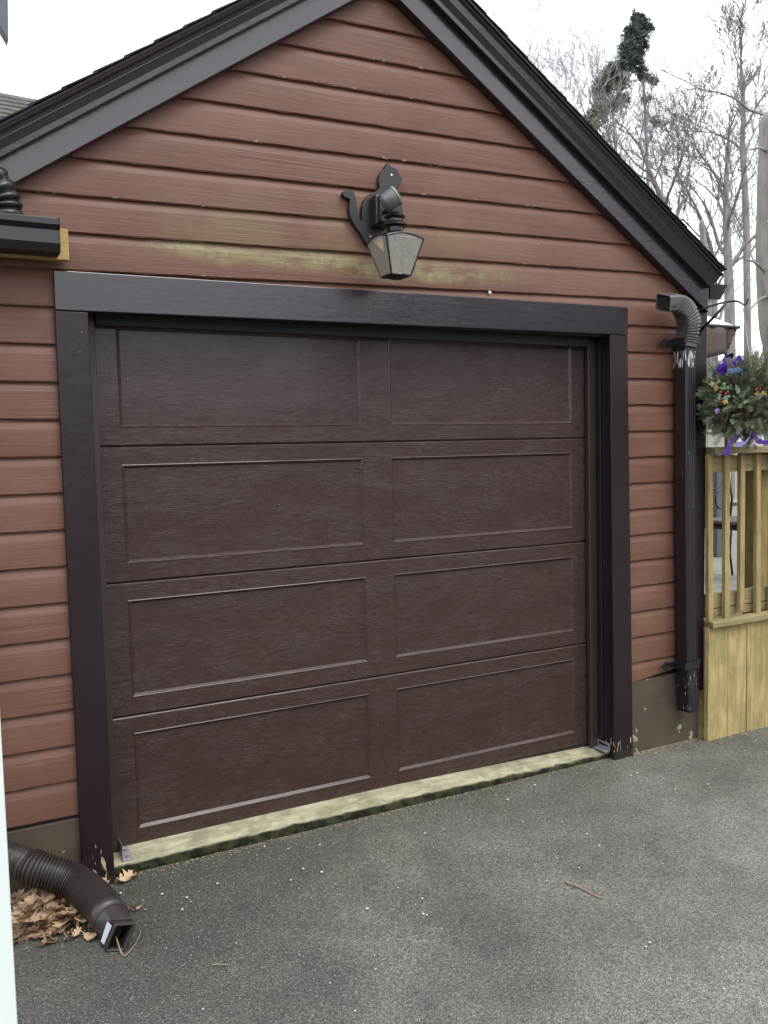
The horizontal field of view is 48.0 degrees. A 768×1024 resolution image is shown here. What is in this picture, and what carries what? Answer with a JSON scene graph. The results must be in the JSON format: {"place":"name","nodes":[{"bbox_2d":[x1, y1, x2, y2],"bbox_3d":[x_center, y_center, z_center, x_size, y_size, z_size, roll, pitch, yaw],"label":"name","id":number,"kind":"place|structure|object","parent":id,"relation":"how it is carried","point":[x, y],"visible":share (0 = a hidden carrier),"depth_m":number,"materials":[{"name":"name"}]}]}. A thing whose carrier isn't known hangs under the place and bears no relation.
{"place":"outdoors","nodes":[
{"label":"outdoors","id":0,"kind":"place"},
{"bbox_2d":[0,0,7,45],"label":"eave end","id":1,"kind":"object","parent":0,"point":[4,20],"visible":1,"depth_m":1.64,"materials":[{"name":"grey paint"}]},
{"bbox_2d":[0,93,37,117],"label":"neighbour house","id":2,"kind":"structure","parent":0,"point":[10,104],"depth_m":11.10,"materials":[{"name":"grey"}]},
{"bbox_2d":[0,0,767,443],"label":"sky","id":3,"kind":"structure","parent":0,"point":[52,45],"materials":[{"name":"white"}]},
{"bbox_2d":[12,726,767,1023],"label":"driveway","id":4,"kind":"structure","parent":0,"point":[693,914],"depth_m":2.97,"materials":[{"name":"grey asphalt"}]},
{"bbox_2d":[0,721,17,1023],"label":"porch post","id":5,"kind":"object","parent":4,"relation":"on","point":[8,1010],"visible":1,"depth_m":1.26,"materials":[{"name":"white paint"}]},
{"bbox_2d":[42,939,58,942],"bbox_3d":[-1.112,1.427,2.876,0.062,0.015,0.040,-3,4,-28],"label":"oak leaf","id":6,"kind":"object","parent":4,"relation":"on","point":[50,941],"visible":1,"depth_m":2.88,"materials":[{"name":"brown plant"}]},
{"bbox_2d":[7,840,136,951],"bbox_3d":[-1.111,1.279,2.996,0.684,0.309,0.244,0,4,18],"label":"drain hose","id":7,"kind":"object","parent":4,"relation":"on","point":[94,900],"visible":0.98,"depth_m":2.99,"materials":[{"name":"brown plastic"}]},
{"bbox_2d":[10,871,141,945],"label":"leaf litter","id":8,"kind":"object","parent":4,"relation":"on","point":[35,913],"visible":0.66,"depth_m":2.96,"materials":[{"name":"brown plant"}]},
{"bbox_2d":[116,869,135,882],"bbox_3d":[-0.987,1.381,3.286,0.092,0.052,0.077,-3,4,-28],"label":"oak leaf","id":9,"kind":"object","parent":4,"relation":"on","point":[126,876],"visible":1,"depth_m":3.30,"materials":[{"name":"beige plant"}]},
{"bbox_2d":[115,929,140,955],"bbox_3d":[-0.850,1.416,2.858,0.064,0.037,0.140,0,4,13],"label":"twig","id":10,"kind":"object","parent":4,"relation":"on","point":[116,938],"visible":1,"depth_m":2.82,"materials":[{"name":"beige wood"}]},
{"bbox_2d":[25,729,761,948],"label":"leaf crumbs","id":11,"kind":"object","parent":4,"relation":"on","point":[656,748],"visible":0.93,"depth_m":3.87,"materials":[{"name":"brown plant"}]},
{"bbox_2d":[84,733,766,1023],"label":"paint flakes","id":12,"kind":"object","parent":4,"relation":"on","point":[367,908],"visible":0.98,"depth_m":3.31,"materials":[{"name":"paint"}]},
{"bbox_2d":[565,881,602,898],"bbox_3d":[0.727,1.371,3.128,0.014,0.011,0.159,-5,5,-41],"label":"twig","id":13,"kind":"object","parent":4,"relation":"on","point":[575,885],"visible":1,"depth_m":3.14,"materials":[{"name":"beige wood"}]},
{"bbox_2d":[698,446,767,740],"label":"deck railing","id":14,"kind":"object","parent":4,"relation":"on","point":[733,696],"visible":0.91,"depth_m":4.75,"materials":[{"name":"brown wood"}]},
{"bbox_2d":[704,506,767,619],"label":"deck","id":15,"kind":"structure","parent":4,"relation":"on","point":[717,574],"depth_m":7.00,"materials":[{"name":"grey wood"}]},
{"bbox_2d":[706,430,728,446],"bbox_3d":[4.736,-0.572,12.494,0.500,1.230,0.360,-3,4,-28],"label":"storage cabinet","id":16,"kind":"object","parent":15,"relation":"on","point":[710,441],"visible":0.12,"depth_m":12.28,"materials":[{"name":"beige plastic"}]},
{"bbox_2d":[713,453,732,556],"bbox_3d":[3.052,-0.069,7.851,0.200,0.950,0.140,-3,4,-28],"label":"grey post","id":17,"kind":"object","parent":15,"relation":"on","point":[717,533],"visible":0.3,"depth_m":7.79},
{"bbox_2d":[707,316,740,446],"bbox_3d":[1.919,-1.236,9.621,2.714,3.090,2.744,-3,4,-28],"label":"canopy tent","id":18,"kind":"object","parent":15,"relation":"on","point":[720,335],"visible":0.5,"depth_m":8.86,"materials":[{"name":"fabric"}]},
{"bbox_2d":[713,479,736,574],"bbox_3d":[2.619,0.052,6.431,0.420,0.929,0.439,-3,4,-28],"label":"iron chair","id":19,"kind":"object","parent":15,"relation":"on","point":[717,522],"visible":0.28,"depth_m":6.60,"materials":[{"name":"black paint"}]},
{"bbox_2d":[730,444,762,501],"bbox_3d":[5.001,-0.584,13.673,10.000,0.940,0.100,-3,4,-28],"label":"railing","id":20,"kind":"object","parent":15,"relation":"on","point":[734,491],"visible":0.03,"depth_m":14.04,"materials":[{"name":"beige plastic"}]},
{"label":"ground","id":21,"kind":"structure","parent":0,"visible":0},
{"bbox_2d":[0,0,726,896],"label":"garage","id":22,"kind":"structure","parent":21,"relation":"on","point":[310,518],"depth_m":3.69,"materials":[{"name":"brown paint"}]},
{"bbox_2d":[0,212,60,257],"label":"porch gutter","id":23,"kind":"object","parent":22,"relation":"attached to","point":[27,235],"visible":1,"depth_m":2.90,"materials":[{"name":"black metal"}]},
{"bbox_2d":[0,167,22,213],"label":"corrugated elbow","id":24,"kind":"object","parent":23,"relation":"attached to","point":[10,197],"visible":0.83,"depth_m":2.86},
{"bbox_2d":[0,229,68,261],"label":"timber batten","id":25,"kind":"object","parent":22,"relation":"attached to","point":[63,256],"visible":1,"depth_m":3.04,"materials":[{"name":"yellow wood"}]},
{"bbox_2d":[119,840,132,860],"bbox_3d":[-1.018,1.324,3.389,0.039,0.063,0.082,-3,4,-28],"label":"angle bracket","id":26,"kind":"object","parent":22,"relation":"on","point":[125,853],"visible":1,"depth_m":3.38,"materials":[{"name":"metal"}]},
{"bbox_2d":[94,321,587,845],"bbox_3d":[-0.026,0.232,3.926,2.450,2.162,0.052,-3,4,-28],"label":"garage door","id":27,"kind":"structure","parent":22,"relation":"in","point":[336,567],"depth_m":3.80,"materials":[{"name":"brown wood"}]},
{"bbox_2d":[340,163,402,245],"bbox_3d":[-0.049,-1.304,3.648,0.285,0.356,0.028,-3,4,-28],"label":"cat cutout","id":28,"kind":"object","parent":22,"relation":"attached to","point":[388,176],"visible":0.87,"depth_m":3.63},
{"bbox_2d":[367,186,423,279],"bbox_3d":[0.020,-1.131,3.522,0.175,0.374,0.281,-3,4,-28],"label":"wall lantern","id":29,"kind":"object","parent":22,"relation":"attached to","point":[394,249],"depth_m":3.44,"materials":[{"name":"black metal"}]},
{"bbox_2d":[593,739,609,751],"bbox_3d":[1.127,1.212,4.472,0.034,0.040,0.095,-3,4,-28],"label":"angle bracket","id":30,"kind":"object","parent":22,"relation":"attached to","point":[601,747],"visible":1,"depth_m":4.47,"materials":[{"name":"metal"}]},
{"bbox_2d":[655,293,701,712],"bbox_3d":[1.565,-0.025,4.476,0.380,2.184,0.162,-3,4,-28],"label":"downspout","id":31,"kind":"object","parent":22,"relation":"attached to","point":[683,310],"visible":1,"depth_m":4.49,"materials":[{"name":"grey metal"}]},
{"bbox_2d":[708,284,726,301],"bbox_3d":[0.666,-1.293,6.764,0.210,0.118,4.785,-3,4,-28],"label":"eave gutter","id":32,"kind":"object","parent":22,"relation":"attached to","point":[716,292],"visible":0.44,"depth_m":4.66,"materials":[{"name":"black paint"}]},
{"bbox_2d":[698,298,748,334],"bbox_3d":[1.769,-1.017,4.492,0.251,0.168,0.021,1,4,28],"label":"hanging bracket","id":33,"kind":"object","parent":22,"relation":"attached to","point":[724,303],"visible":0.99,"depth_m":4.51,"materials":[{"name":"black metal"}]},
{"bbox_2d":[695,306,767,455],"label":"hanging basket","id":34,"kind":"object","parent":33,"relation":"hanging from","point":[735,392],"visible":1,"depth_m":4.37,"materials":[{"name":"plant"}]},
{"bbox_2d":[486,0,586,92],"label":"bare tree","id":35,"kind":"object","parent":21,"relation":"on","point":[529,45],"visible":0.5,"depth_m":32.47,"materials":[{"name":"grey plant"}]},
{"bbox_2d":[512,2,651,129],"bbox_3d":[6.458,-9.588,31.233,6.215,17.716,5.194,1,4,26],"label":"bare tree","id":36,"kind":"object","parent":21,"relation":"on","point":[550,51],"visible":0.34,"depth_m":30.99,"materials":[{"name":"grey plant"}]},
{"bbox_2d":[582,57,636,151],"bbox_3d":[7.457,-7.787,28.749,2.367,14.418,1.218,-3,4,-28],"label":"evergreen tree","id":37,"kind":"object","parent":21,"relation":"on","point":[590,112],"visible":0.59,"depth_m":28.15,"materials":[{"name":"green plant"}]},
{"bbox_2d":[539,21,688,179],"bbox_3d":[7.906,-8.415,29.705,5.254,15.519,5.962,-3,4,-28],"label":"bare tree","id":38,"kind":"object","parent":21,"relation":"on","point":[596,69],"visible":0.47,"depth_m":28.64,"materials":[{"name":"grey plant"}]},
{"bbox_2d":[582,81,678,188],"bbox_3d":[8.185,-7.452,29.412,3.915,13.624,4.876,1,5,36],"label":"bare tree","id":39,"kind":"object","parent":21,"relation":"on","point":[631,162],"visible":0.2,"depth_m":28.27,"materials":[{"name":"grey plant"}]},
{"bbox_2d":[615,7,661,185],"bbox_3d":[7.949,-7.905,26.664,1.765,14.917,1.005,-2,4,-11],"label":"evergreen tree","id":40,"kind":"object","parent":21,"relation":"on","point":[633,44],"visible":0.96,"depth_m":26.07,"materials":[{"name":"green plant"}]},
{"bbox_2d":[583,49,747,217],"bbox_3d":[7.566,-6.439,24.452,4.640,12.326,4.811,1,5,30],"label":"bare tree","id":41,"kind":"object","parent":21,"relation":"on","point":[658,190],"visible":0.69,"depth_m":23.77,"materials":[{"name":"grey plant"}]},
{"bbox_2d":[635,44,766,505],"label":"bare tree","id":42,"kind":"object","parent":21,"relation":"on","point":[726,248],"visible":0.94,"depth_m":19.89,"materials":[{"name":"grey plant"}]},
{"bbox_2d":[647,118,756,424],"bbox_3d":[11.543,-7.101,29.501,5.852,12.748,4.121,-1,4,9],"label":"bare tree","id":43,"kind":"object","parent":21,"relation":"on","point":[691,202],"visible":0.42,"depth_m":29.02,"materials":[{"name":"grey plant"}]},
{"bbox_2d":[699,220,711,429],"bbox_3d":[8.475,-3.885,22.695,0.436,7.422,0.240,-3,4,-28],"label":"dead snag","id":44,"kind":"object","parent":21,"relation":"on","point":[702,231],"visible":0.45,"depth_m":22.52,"materials":[{"name":"grey wood"}]},
{"bbox_2d":[650,38,767,115],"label":"bare tree","id":45,"kind":"object","parent":21,"relation":"on","point":[732,97],"visible":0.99,"depth_m":16.87,"materials":[{"name":"grey plant"}]},
{"bbox_2d":[651,0,767,443],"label":"bare tree","id":46,"kind":"object","parent":21,"relation":"on","point":[746,252],"visible":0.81,"depth_m":24.43,"materials":[{"name":"grey plant"}]},
{"bbox_2d":[684,82,767,366],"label":"bare tree","id":47,"kind":"object","parent":21,"relation":"on","point":[754,194],"visible":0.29,"depth_m":33.69,"materials":[{"name":"grey plant"}]},
{"bbox_2d":[701,111,767,445],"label":"cut trunk","id":48,"kind":"object","parent":21,"relation":"on","point":[761,254],"visible":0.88,"depth_m":10.53,"materials":[{"name":"grey plant"}]}
]}

